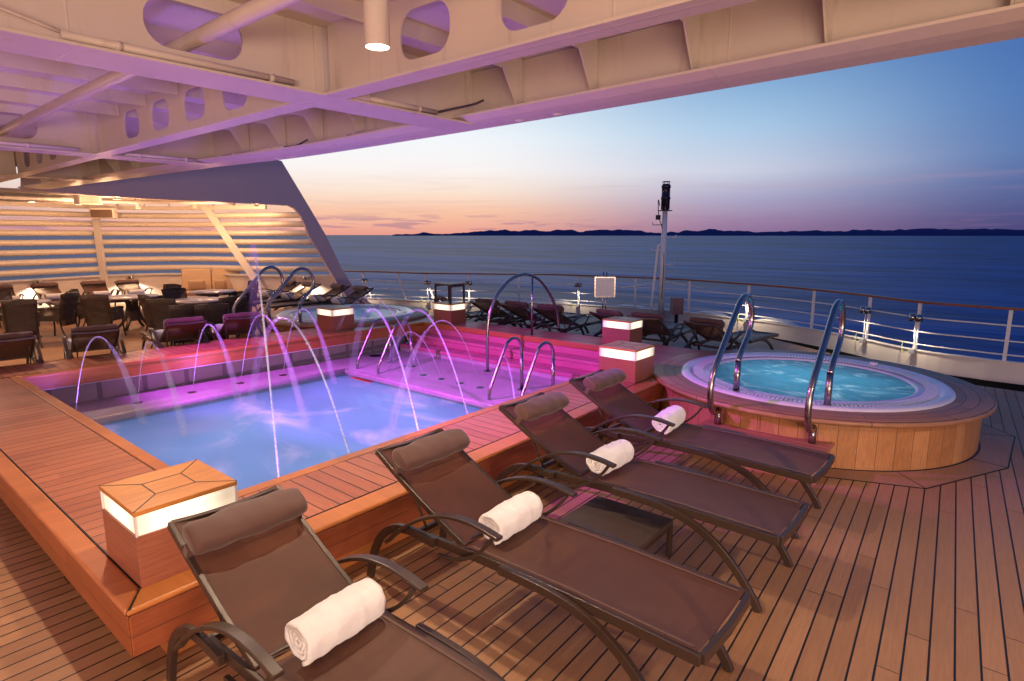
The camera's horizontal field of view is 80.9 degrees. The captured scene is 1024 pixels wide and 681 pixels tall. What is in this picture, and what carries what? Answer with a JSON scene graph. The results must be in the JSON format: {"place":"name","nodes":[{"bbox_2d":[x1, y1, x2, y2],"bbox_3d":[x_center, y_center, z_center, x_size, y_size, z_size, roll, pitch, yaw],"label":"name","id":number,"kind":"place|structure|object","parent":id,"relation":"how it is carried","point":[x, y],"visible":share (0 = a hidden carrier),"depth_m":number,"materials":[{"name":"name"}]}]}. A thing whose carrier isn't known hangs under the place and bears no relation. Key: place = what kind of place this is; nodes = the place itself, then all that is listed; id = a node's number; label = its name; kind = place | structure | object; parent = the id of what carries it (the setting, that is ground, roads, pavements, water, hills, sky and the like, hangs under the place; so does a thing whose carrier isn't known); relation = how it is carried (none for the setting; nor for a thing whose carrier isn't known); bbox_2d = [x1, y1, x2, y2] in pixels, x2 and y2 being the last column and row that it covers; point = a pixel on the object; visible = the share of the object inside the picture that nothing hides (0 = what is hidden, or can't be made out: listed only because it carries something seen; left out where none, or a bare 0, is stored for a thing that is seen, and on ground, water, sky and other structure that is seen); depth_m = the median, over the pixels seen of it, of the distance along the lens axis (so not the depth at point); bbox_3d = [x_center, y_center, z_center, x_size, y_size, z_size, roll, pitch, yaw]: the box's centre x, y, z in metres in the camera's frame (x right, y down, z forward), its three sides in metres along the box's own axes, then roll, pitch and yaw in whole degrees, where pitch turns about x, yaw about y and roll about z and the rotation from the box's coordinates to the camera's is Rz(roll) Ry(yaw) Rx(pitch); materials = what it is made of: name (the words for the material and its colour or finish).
{"place":"outdoors","nodes":[
{"label":"outdoors","id":0,"kind":"place"},
{"bbox_2d":[0,304,1023,680],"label":"deck","id":1,"kind":"structure","parent":0,"point":[880,582],"depth_m":4.04,"materials":[{"name":"brown wood"}]},
{"bbox_2d":[0,290,12,320],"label":"wicker chair","id":2,"kind":"object","parent":1,"relation":"on","point":[4,294],"visible":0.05,"depth_m":14.93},
{"bbox_2d":[0,284,24,327],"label":"sun lounger","id":3,"kind":"object","parent":1,"relation":"on","point":[6,287],"visible":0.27,"depth_m":17.16,"materials":[{"name":"fabric"}]},
{"bbox_2d":[0,299,42,347],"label":"wicker chair","id":4,"kind":"object","parent":1,"relation":"on","point":[26,313],"visible":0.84,"depth_m":12.72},
{"bbox_2d":[0,331,43,366],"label":"sun lounger","id":5,"kind":"object","parent":1,"relation":"on","point":[18,345],"visible":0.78,"depth_m":8.88,"materials":[{"name":"fabric"}]},
{"bbox_2d":[0,299,50,336],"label":"round table","id":6,"kind":"object","parent":1,"relation":"on","point":[40,302],"visible":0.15,"depth_m":14.23,"materials":[{"name":"laminate"}]},
{"bbox_2d":[30,282,68,323],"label":"sun lounger","id":7,"kind":"object","parent":1,"relation":"on","point":[40,290],"visible":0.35,"depth_m":17.70,"materials":[{"name":"fabric"}]},
{"bbox_2d":[44,293,63,299],"bbox_3d":[-13.297,-1.285,17.459,0.214,0.174,0.450,39,30,27],"label":"rolled towel","id":8,"kind":"object","parent":7,"relation":"on","point":[54,296],"visible":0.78,"depth_m":17.37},
{"bbox_2d":[35,292,78,339],"bbox_3d":[-10.699,-0.598,14.180,0.753,1.086,0.670,0,10,-1],"label":"wicker chair","id":9,"kind":"object","parent":1,"relation":"on","point":[63,312],"visible":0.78,"depth_m":13.99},
{"bbox_2d":[69,289,107,325],"bbox_3d":[-10.668,-0.783,15.230,0.753,1.086,0.670,-4,11,-20],"label":"wicker chair","id":10,"kind":"object","parent":1,"relation":"on","point":[80,313],"visible":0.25,"depth_m":14.94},
{"bbox_2d":[61,324,126,359],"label":"sun lounger","id":11,"kind":"object","parent":1,"relation":"on","point":[89,338],"visible":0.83,"depth_m":9.54,"materials":[{"name":"fabric"}]},
{"bbox_2d":[79,294,126,335],"bbox_3d":[-9.570,-0.579,14.072,0.670,1.086,0.753,-2,10,-9],"label":"wicker chair","id":12,"kind":"object","parent":1,"relation":"on","point":[92,305],"visible":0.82,"depth_m":13.80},
{"bbox_2d":[80,280,128,302],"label":"sun lounger","id":13,"kind":"object","parent":1,"relation":"on","point":[89,287],"visible":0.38,"depth_m":18.57,"materials":[{"name":"fabric"}]},
{"bbox_2d":[92,291,110,295],"bbox_3d":[-12.455,-1.422,18.235,0.450,0.174,0.214,-11,43,-47],"label":"rolled towel","id":14,"kind":"object","parent":13,"relation":"on","point":[103,292],"visible":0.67,"depth_m":18.19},
{"bbox_2d":[102,294,158,330],"bbox_3d":[-9.819,-0.722,15.566,1.240,0.868,1.240,8,13,39],"label":"round table","id":15,"kind":"object","parent":1,"relation":"on","point":[133,312],"visible":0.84,"depth_m":15.43,"materials":[{"name":"laminate"}]},
{"bbox_2d":[114,279,158,308],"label":"sun lounger","id":16,"kind":"object","parent":1,"relation":"on","point":[124,286],"visible":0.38,"depth_m":19.05,"materials":[{"name":"fabric"}]},
{"bbox_2d":[128,289,144,293],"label":"rolled towel","id":17,"kind":"object","parent":16,"relation":"on","point":[140,291],"visible":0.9,"depth_m":18.64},
{"bbox_2d":[137,294,163,338],"bbox_3d":[-8.206,-0.569,14.014,0.670,1.086,0.753,8,13,37],"label":"wicker chair","id":18,"kind":"object","parent":1,"relation":"on","point":[142,301],"visible":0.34,"depth_m":13.78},
{"bbox_2d":[145,298,192,347],"bbox_3d":[-7.507,-0.422,13.178,0.670,1.086,0.753,-1,10,-5],"label":"wicker chair","id":19,"kind":"object","parent":1,"relation":"on","point":[160,306],"visible":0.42,"depth_m":12.83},
{"bbox_2d":[0,204,341,308],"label":"slatted wall","id":20,"kind":"structure","parent":1,"relation":"on","point":[155,281],"depth_m":20.60,"materials":[{"name":"metal"}]},
{"bbox_2d":[0,188,281,209],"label":"lounge roof","id":21,"kind":"structure","parent":20,"relation":"on","point":[13,197],"depth_m":18.71,"materials":[{"name":"metal"}]},
{"bbox_2d":[73,195,80,204],"bbox_3d":[-12.351,-4.012,17.063,0.170,0.300,0.170,8,13,39],"label":"can light","id":22,"kind":"object","parent":21,"relation":"attached to","point":[77,199],"visible":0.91,"depth_m":17.01,"materials":[{"name":"metal"}]},
{"bbox_2d":[89,203,117,218],"bbox_3d":[-13.276,-4.445,19.477,0.830,0.970,0.290,-1,10,-7],"label":"speaker","id":23,"kind":"object","parent":21,"relation":"hanging from","point":[103,213],"visible":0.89,"depth_m":19.41},
{"bbox_2d":[140,316,209,348],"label":"sun lounger","id":24,"kind":"object","parent":1,"relation":"on","point":[183,328],"visible":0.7,"depth_m":10.48,"materials":[{"name":"fabric"}]},
{"bbox_2d":[161,287,189,308],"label":"wicker chair","id":25,"kind":"object","parent":1,"relation":"on","point":[177,293],"visible":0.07,"depth_m":15.38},
{"bbox_2d":[169,304,204,345],"bbox_3d":[-6.551,-0.233,12.104,0.670,1.086,0.753,-7,12,-34],"label":"wicker chair","id":26,"kind":"object","parent":1,"relation":"on","point":[176,310],"visible":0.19,"depth_m":11.73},
{"bbox_2d":[20,160,370,303],"bbox_3d":[-8.860,-3.184,18.373,9.467,5.123,0.300,-5,11,-27],"label":"raked fin","id":27,"kind":"object","parent":1,"relation":"on","point":[268,183],"visible":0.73,"depth_m":18.14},
{"bbox_2d":[0,0,1023,188],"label":"canopy","id":28,"kind":"object","parent":27,"relation":"attached to","point":[509,62],"visible":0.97,"depth_m":5.12,"materials":[{"name":"metal"}]},
{"bbox_2d":[0,6,60,32],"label":"pipe","id":29,"kind":"object","parent":28,"relation":"attached to","point":[29,19],"visible":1,"depth_m":3.68,"materials":[{"name":"metal"}]},
{"bbox_2d":[0,140,78,150],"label":"cable conduit","id":30,"kind":"object","parent":28,"relation":"on","point":[27,144],"visible":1,"depth_m":8.61,"materials":[{"name":"metal"}]},
{"bbox_2d":[0,0,301,136],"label":"diagonal brace","id":31,"kind":"object","parent":28,"relation":"attached to","point":[244,15],"visible":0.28,"depth_m":4.52,"materials":[{"name":"metal"}]},
{"bbox_2d":[124,152,196,161],"bbox_3d":[-5.750,-3.005,9.866,0.067,0.083,1.080,8,13,39],"label":"cable conduit","id":32,"kind":"object","parent":28,"relation":"on","point":[186,159],"visible":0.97,"depth_m":9.83,"materials":[{"name":"metal"}]},
{"bbox_2d":[59,30,294,85],"bbox_3d":[-2.357,-2.051,4.436,0.067,0.083,1.620,8,13,39],"label":"cable conduit","id":33,"kind":"object","parent":28,"relation":"attached to","point":[101,42],"visible":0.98,"depth_m":4.29,"materials":[{"name":"metal"}]},
{"bbox_2d":[221,145,283,155],"bbox_3d":[-4.119,-2.973,9.509,1.802,0.083,0.067,7,12,37],"label":"cable conduit","id":34,"kind":"object","parent":28,"relation":"attached to","point":[274,147],"visible":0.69,"depth_m":9.36,"materials":[{"name":"metal"}]},
{"bbox_2d":[353,94,369,100],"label":"connection block","id":35,"kind":"structure","parent":28,"relation":"attached to","point":[366,97],"depth_m":5.52,"materials":[{"name":"metal"}]},
{"bbox_2d":[363,0,390,50],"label":"can light","id":36,"kind":"object","parent":28,"relation":"hanging from","point":[376,25],"visible":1,"depth_m":3.50,"materials":[{"name":"metal"}]},
{"bbox_2d":[346,124,408,135],"bbox_3d":[-1.639,-2.623,7.516,1.400,0.083,0.067,8,13,40],"label":"cable conduit","id":37,"kind":"object","parent":28,"relation":"attached to","point":[355,133],"visible":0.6,"depth_m":7.55,"materials":[{"name":"metal"}]},
{"bbox_2d":[370,96,437,114],"bbox_3d":[-1.089,-2.313,5.928,0.067,0.083,0.930,8,13,39],"label":"cable conduit","id":38,"kind":"object","parent":28,"relation":"attached to","point":[417,108],"visible":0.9,"depth_m":5.92,"materials":[{"name":"metal"}]},
{"bbox_2d":[438,99,483,112],"bbox_3d":[-0.542,-2.445,6.284,0.507,0.143,0.069,0,10,1],"label":"power cable","id":39,"kind":"object","parent":38,"relation":"hanging from","point":[460,107],"visible":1,"depth_m":6.28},
{"bbox_2d":[175,297,222,309],"bbox_3d":[-7.651,-0.577,14.742,1.240,0.868,1.240,8,13,39],"label":"round table","id":40,"kind":"object","parent":1,"relation":"on","point":[200,300],"visible":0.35,"depth_m":14.41,"materials":[{"name":"laminate"}]},
{"bbox_2d":[181,268,240,303],"bbox_3d":[-10.473,-1.865,20.911,1.900,1.233,0.940,-3,11,-18],"label":"sofa","id":41,"kind":"object","parent":1,"relation":"on","point":[200,274],"visible":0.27,"depth_m":21.03,"materials":[{"name":"beige"}]},
{"bbox_2d":[187,280,205,289],"bbox_3d":[-10.908,-1.926,20.777,0.540,0.340,0.194,-3,11,-18],"label":"loose pillow","id":42,"kind":"object","parent":41,"relation":"on","point":[196,284],"visible":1,"depth_m":20.72,"materials":[{"name":"beige fabric"}]},
{"bbox_2d":[214,279,226,288],"bbox_3d":[-10.197,-1.968,21.013,0.400,0.340,0.194,-3,11,-18],"label":"loose pillow","id":43,"kind":"object","parent":41,"relation":"on","point":[220,283],"visible":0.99,"depth_m":20.96,"materials":[{"name":"beige fabric"}]},
{"bbox_2d":[194,303,228,340],"bbox_3d":[-6.093,-0.249,12.196,0.670,1.086,0.753,-6,12,-32],"label":"wicker chair","id":44,"kind":"object","parent":1,"relation":"on","point":[217,312],"visible":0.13,"depth_m":11.90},
{"bbox_2d":[189,289,235,309],"bbox_3d":[-8.420,-0.971,16.982,1.200,0.868,1.200,8,13,39],"label":"round table","id":45,"kind":"object","parent":1,"relation":"on","point":[212,292],"visible":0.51,"depth_m":16.70,"materials":[{"name":"laminate"}]},
{"bbox_2d":[212,296,246,336],"bbox_3d":[-6.375,-0.484,13.528,0.753,1.086,0.670,9,14,43],"label":"wicker chair","id":46,"kind":"object","parent":1,"relation":"on","point":[240,307],"visible":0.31,"depth_m":13.26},
{"bbox_2d":[205,311,263,340],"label":"sun lounger","id":47,"kind":"object","parent":1,"relation":"on","point":[237,324],"visible":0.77,"depth_m":11.12,"materials":[{"name":"fabric"}]},
{"bbox_2d":[229,288,255,329],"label":"wicker chair","id":48,"kind":"object","parent":1,"relation":"on","point":[249,303],"visible":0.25,"depth_m":14.91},
{"bbox_2d":[228,280,259,314],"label":"wicker chair","id":49,"kind":"object","parent":1,"relation":"on","point":[248,293],"visible":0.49,"depth_m":17.70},
{"bbox_2d":[247,280,303,305],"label":"sun lounger","id":50,"kind":"object","parent":1,"relation":"on","point":[290,285],"visible":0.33,"depth_m":18.63,"materials":[{"name":"fabric"}]},
{"bbox_2d":[252,281,320,311],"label":"sun lounger","id":51,"kind":"object","parent":1,"relation":"on","point":[304,289],"visible":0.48,"depth_m":17.77,"materials":[{"name":"fabric"}]},
{"bbox_2d":[281,292,293,298],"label":"rolled towel","id":52,"kind":"object","parent":51,"relation":"on","point":[284,295],"visible":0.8,"depth_m":17.63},
{"bbox_2d":[262,283,349,310],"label":"sun lounger","id":53,"kind":"object","parent":1,"relation":"on","point":[338,288],"visible":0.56,"depth_m":17.07,"materials":[{"name":"fabric"}]},
{"bbox_2d":[309,294,321,301],"bbox_3d":[-5.597,-1.221,17.093,0.450,0.174,0.214,10,43,44],"label":"rolled towel","id":54,"kind":"object","parent":53,"relation":"on","point":[312,298],"visible":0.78,"depth_m":16.98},
{"bbox_2d":[284,285,373,308],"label":"sun lounger","id":55,"kind":"object","parent":1,"relation":"on","point":[359,292],"visible":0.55,"depth_m":16.64,"materials":[{"name":"fabric"}]},
{"bbox_2d":[331,297,344,303],"bbox_3d":[-4.742,-1.097,16.387,0.450,0.174,0.214,9,42,43],"label":"rolled towel","id":56,"kind":"object","parent":55,"relation":"on","point":[334,300],"visible":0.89,"depth_m":16.28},
{"bbox_2d":[0,320,663,656],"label":"pool surround","id":57,"kind":"object","parent":1,"relation":"on","point":[60,462],"visible":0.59,"depth_m":4.95,"materials":[{"name":"brown wood"}]},
{"bbox_2d":[99,459,237,587],"bbox_3d":[-2.050,1.068,3.625,0.556,0.441,0.566,8,13,39],"label":"box lantern","id":58,"kind":"object","parent":57,"relation":"on","point":[140,512],"visible":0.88,"depth_m":3.42,"materials":[{"name":"brown wood"}]},
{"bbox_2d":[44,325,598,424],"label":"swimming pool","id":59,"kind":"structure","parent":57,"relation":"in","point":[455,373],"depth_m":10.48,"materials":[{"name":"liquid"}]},
{"bbox_2d":[102,375,480,490],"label":"pool water","id":60,"kind":"structure","parent":59,"relation":"in","point":[234,438],"depth_m":8.22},
{"bbox_2d":[349,318,415,382],"bbox_3d":[-2.417,0.499,11.203,0.776,1.740,1.048,8,13,39],"label":"pool ladder","id":61,"kind":"object","parent":59,"relation":"attached to","point":[390,335],"visible":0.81,"depth_m":11.21,"materials":[{"name":"silver metal"}]},
{"bbox_2d":[487,337,554,399],"bbox_3d":[0.106,0.865,9.124,0.776,1.740,1.048,8,13,39],"label":"pool ladder","id":62,"kind":"object","parent":59,"relation":"attached to","point":[522,388],"visible":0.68,"depth_m":9.14,"materials":[{"name":"silver metal"}]},
{"bbox_2d":[484,273,559,371],"bbox_3d":[0.236,-0.407,11.412,1.964,1.751,0.154,-9,13,-40],"label":"arch rail","id":63,"kind":"object","parent":59,"relation":"on","point":[532,276],"visible":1,"depth_m":11.16,"materials":[{"name":"silver metal"}]},
{"bbox_2d":[316,305,354,330],"bbox_3d":[-3.634,-0.471,12.380,0.556,0.441,0.526,8,13,39],"label":"box lantern","id":64,"kind":"object","parent":57,"relation":"on","point":[335,317],"visible":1,"depth_m":12.21,"materials":[{"name":"brown wood"}]},
{"bbox_2d":[599,340,654,383],"bbox_3d":[1.549,0.278,8.120,0.556,0.441,0.526,8,13,39],"label":"box lantern","id":65,"kind":"object","parent":57,"relation":"on","point":[633,362],"visible":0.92,"depth_m":7.93,"materials":[{"name":"brown wood"}]},
{"bbox_2d":[240,304,428,342],"bbox_3d":[-4.101,-0.399,14.381,3.950,0.605,4.285,8,13,39],"label":"hot tub","id":66,"kind":"object","parent":1,"relation":"on","point":[287,319],"visible":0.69,"depth_m":13.91,"materials":[{"name":"liquid"}]},
{"bbox_2d":[232,266,283,318],"bbox_3d":[-5.593,-0.916,13.271,0.176,1.438,1.244,8,13,39],"label":"grab rail","id":67,"kind":"object","parent":66,"relation":"on","point":[250,285],"visible":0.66,"depth_m":13.26,"materials":[{"name":"silver metal"}]},
{"bbox_2d":[263,267,314,331],"bbox_3d":[-4.726,-0.831,12.787,0.176,1.438,1.244,8,13,39],"label":"grab rail","id":68,"kind":"object","parent":66,"relation":"on","point":[282,286],"visible":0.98,"depth_m":12.73,"materials":[{"name":"silver metal"}]},
{"bbox_2d":[166,485,505,680],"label":"sun lounger","id":69,"kind":"object","parent":1,"relation":"on","point":[265,567],"visible":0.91,"depth_m":2.92,"materials":[{"name":"fabric"}]},
{"bbox_2d":[285,578,385,666],"bbox_3d":[-0.816,1.291,2.806,0.214,0.174,0.450,38,28,25],"label":"rolled towel","id":70,"kind":"object","parent":69,"relation":"on","point":[321,629],"visible":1,"depth_m":2.73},
{"bbox_2d":[428,295,523,327],"bbox_3d":[-0.812,-0.623,14.534,2.453,1.014,0.802,-4,11,-20],"label":"sun lounger","id":71,"kind":"object","parent":1,"relation":"on","point":[474,314],"visible":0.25,"depth_m":14.18,"materials":[{"name":"fabric"}]},
{"bbox_2d":[470,298,550,330],"bbox_3d":[0.000,-0.565,14.201,0.802,1.014,2.453,8,13,37],"label":"sun lounger","id":72,"kind":"object","parent":1,"relation":"on","point":[482,305],"visible":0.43,"depth_m":13.55,"materials":[{"name":"fabric"}]},
{"bbox_2d":[499,300,585,334],"bbox_3d":[0.715,-0.470,13.662,0.802,1.014,2.453,9,14,42],"label":"sun lounger","id":73,"kind":"object","parent":1,"relation":"on","point":[518,309],"visible":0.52,"depth_m":13.11,"materials":[{"name":"fabric"}]},
{"bbox_2d":[367,428,750,680],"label":"sun lounger","id":74,"kind":"object","parent":1,"relation":"on","point":[584,574],"visible":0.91,"depth_m":3.47,"materials":[{"name":"fabric"}]},
{"bbox_2d":[479,491,542,544],"bbox_3d":[-0.002,1.112,3.824,0.214,0.174,0.450,39,30,27],"label":"rolled towel","id":75,"kind":"object","parent":74,"relation":"on","point":[507,519],"visible":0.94,"depth_m":3.75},
{"bbox_2d":[416,316,704,409],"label":"step platform","id":76,"kind":"structure","parent":1,"relation":"on","point":[662,352],"depth_m":11.53,"materials":[{"name":"brown wood"}]},
{"bbox_2d":[433,301,465,323],"bbox_3d":[-1.376,-0.623,13.241,0.556,0.441,0.466,8,13,39],"label":"box lantern","id":77,"kind":"object","parent":76,"relation":"on","point":[447,312],"visible":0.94,"depth_m":13.08,"materials":[{"name":"brown wood"}]},
{"bbox_2d":[434,282,464,303],"bbox_3d":[-1.366,-1.047,13.171,0.500,0.420,0.440,8,13,39],"label":"lantern","id":78,"kind":"object","parent":77,"relation":"on","point":[450,285],"visible":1,"depth_m":13.08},
{"bbox_2d":[602,316,642,343],"bbox_3d":[1.959,-0.169,10.659,0.556,0.441,0.466,8,13,39],"label":"box lantern","id":79,"kind":"object","parent":76,"relation":"on","point":[617,328],"visible":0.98,"depth_m":10.51,"materials":[{"name":"brown wood"}]},
{"bbox_2d":[533,304,601,333],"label":"sun lounger","id":80,"kind":"object","parent":1,"relation":"on","point":[547,311],"visible":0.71,"depth_m":12.59,"materials":[{"name":"fabric"}]},
{"bbox_2d":[594,271,615,327],"bbox_3d":[2.089,-0.761,13.601,0.480,1.590,0.099,1,10,4],"label":"sign board","id":81,"kind":"object","parent":1,"relation":"on","point":[605,287],"visible":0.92,"depth_m":13.48,"materials":[{"name":"silver metal"}]},
{"bbox_2d":[559,496,672,557],"bbox_3d":[0.726,1.499,4.466,0.660,0.300,0.720,8,13,39],"label":"side table","id":82,"kind":"object","parent":1,"relation":"on","point":[641,529],"visible":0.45,"depth_m":4.49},
{"bbox_2d":[589,308,691,348],"bbox_3d":[2.608,-0.186,12.046,2.453,1.014,0.802,-7,12,-33],"label":"sun lounger","id":83,"kind":"object","parent":1,"relation":"on","point":[601,314],"visible":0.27,"depth_m":11.61,"materials":[{"name":"fabric"}]},
{"bbox_2d":[496,391,808,612],"bbox_3d":[0.960,1.094,4.765,2.453,1.014,0.802,8,13,39],"label":"sun lounger","id":84,"kind":"object","parent":1,"relation":"on","point":[550,427],"visible":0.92,"depth_m":4.55,"materials":[{"name":"fabric"}]},
{"bbox_2d":[586,439,633,475],"bbox_3d":[0.796,0.932,4.848,0.450,0.174,0.214,-11,43,-47],"label":"rolled towel","id":85,"kind":"object","parent":84,"relation":"on","point":[620,453],"visible":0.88,"depth_m":4.78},
{"bbox_2d":[627,312,699,349],"bbox_3d":[3.003,-0.145,11.810,0.802,1.014,2.453,7,12,34],"label":"sun lounger","id":86,"kind":"object","parent":1,"relation":"on","point":[653,323],"visible":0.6,"depth_m":11.13,"materials":[{"name":"fabric"}]},
{"bbox_2d":[670,297,683,322],"bbox_3d":[4.485,-0.807,16.371,0.280,0.720,0.340,0,10,0],"label":"junction box","id":87,"kind":"object","parent":1,"relation":"on","point":[676,306],"visible":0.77,"depth_m":16.20,"materials":[{"name":"black metal"}]},
{"bbox_2d":[344,270,1023,360],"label":"railing","id":88,"kind":"object","parent":1,"relation":"on","point":[917,328],"visible":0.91,"depth_m":14.35,"materials":[{"name":"metal"}]},
{"bbox_2d":[855,306,870,342],"bbox_3d":[7.322,-0.329,12.541,0.145,0.756,0.342,-2,10,-11],"label":"deck lamp","id":89,"kind":"object","parent":88,"relation":"attached to","point":[865,310],"visible":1,"depth_m":12.47,"materials":[{"name":"silver metal"}]},
{"bbox_2d":[901,314,922,353],"bbox_3d":[7.584,-0.128,11.401,0.145,0.756,0.342,-5,11,-26],"label":"deck lamp","id":90,"kind":"object","parent":88,"relation":"attached to","point":[916,317],"visible":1,"depth_m":11.32,"materials":[{"name":"silver metal"}]},
{"bbox_2d":[367,298,1023,384],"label":"bulwark","id":91,"kind":"object","parent":1,"relation":"on","point":[997,370],"visible":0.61,"depth_m":12.55,"materials":[{"name":"beige paint"}]},
{"bbox_2d":[621,181,704,314],"bbox_3d":[4.297,-2.579,17.074,2.400,3.772,0.396,-1,10,-4],"label":"light mast","id":92,"kind":"object","parent":91,"relation":"attached to","point":[665,201],"visible":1,"depth_m":17.05,"materials":[{"name":"metal"}]},
{"bbox_2d":[695,311,728,316],"bbox_3d":[5.506,-0.703,16.736,0.280,0.190,1.061,-8,13,-37],"label":"deck fairing","id":93,"kind":"object","parent":91,"relation":"attached to","point":[713,313],"visible":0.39,"depth_m":16.59,"materials":[{"name":"beige paint"}]},
{"bbox_2d":[758,318,798,325],"bbox_3d":[6.655,-0.429,15.174,0.280,0.190,1.161,-7,12,-33],"label":"deck fairing","id":94,"kind":"object","parent":91,"relation":"attached to","point":[780,321],"visible":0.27,"depth_m":14.98,"materials":[{"name":"beige paint"}]},
{"bbox_2d":[558,368,834,538],"bbox_3d":[1.653,0.928,5.710,2.453,1.014,0.802,8,13,40],"label":"sun lounger","id":95,"kind":"object","parent":1,"relation":"on","point":[607,392],"visible":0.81,"depth_m":5.54,"materials":[{"name":"fabric"}]},
{"bbox_2d":[652,405,685,434],"bbox_3d":[1.529,0.757,5.840,0.214,0.174,0.450,38,28,25],"label":"rolled towel","id":96,"kind":"object","parent":95,"relation":"on","point":[676,414],"visible":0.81,"depth_m":5.74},
{"bbox_2d":[683,317,778,349],"bbox_3d":[4.009,0.003,10.972,2.453,1.014,0.802,-9,13,-41],"label":"sun lounger","id":97,"kind":"object","parent":1,"relation":"on","point":[708,329],"visible":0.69,"depth_m":10.52,"materials":[{"name":"fabric"}]},
{"bbox_2d":[653,349,996,483],"bbox_3d":[3.779,0.750,7.848,3.950,0.605,4.285,8,13,39],"label":"hot tub","id":98,"kind":"object","parent":1,"relation":"on","point":[877,415],"visible":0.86,"depth_m":6.72,"materials":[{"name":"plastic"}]},
{"bbox_2d":[707,293,754,424],"bbox_3d":[2.544,0.196,6.948,0.176,1.438,1.244,8,13,39],"label":"grab rail","id":99,"kind":"object","parent":98,"relation":"on","point":[717,412],"visible":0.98,"depth_m":6.83,"materials":[{"name":"silver metal"}]},
{"bbox_2d":[804,299,845,443],"bbox_3d":[3.303,0.306,6.322,0.176,1.438,1.244,8,13,39],"label":"grab rail","id":100,"kind":"object","parent":98,"relation":"on","point":[810,427],"visible":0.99,"depth_m":6.20,"materials":[{"name":"silver metal"}]},
{"bbox_2d":[658,409,1014,488],"bbox_3d":[4.079,1.036,7.951,4.068,0.006,4.053,-4,11,-22],"label":"deck caulk","id":101,"kind":"object","parent":1,"relation":"on","point":[977,452],"visible":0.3,"depth_m":6.20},
{"bbox_2d":[770,338,1023,391],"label":"gutter","id":102,"kind":"object","parent":1,"relation":"attached to","point":[1000,385],"visible":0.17,"depth_m":10.53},
{"bbox_2d":[824,424,1013,487],"bbox_3d":[4.824,1.103,7.577,2.530,0.004,4.378,5,11,26],"label":"deck margin","id":103,"kind":"object","parent":1,"relation":"on","point":[996,448],"visible":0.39,"depth_m":6.18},
{"bbox_2d":[0,235,1023,361],"bbox_3d":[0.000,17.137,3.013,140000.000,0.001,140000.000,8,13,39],"label":"sea","id":104,"kind":"structure","parent":0,"point":[982,270],"depth_m":306.67,"materials":[{"name":"liquid"}]},
{"bbox_2d":[0,37,1023,234],"label":"sky","id":105,"kind":"structure","parent":0,"point":[935,140],"materials":[{"name":"blue"}]},
{"bbox_2d":[393,228,1023,235],"bbox_3d":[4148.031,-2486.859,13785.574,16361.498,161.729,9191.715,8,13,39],"label":"hills","id":106,"kind":"structure","parent":0,"point":[918,232],"depth_m":12980.00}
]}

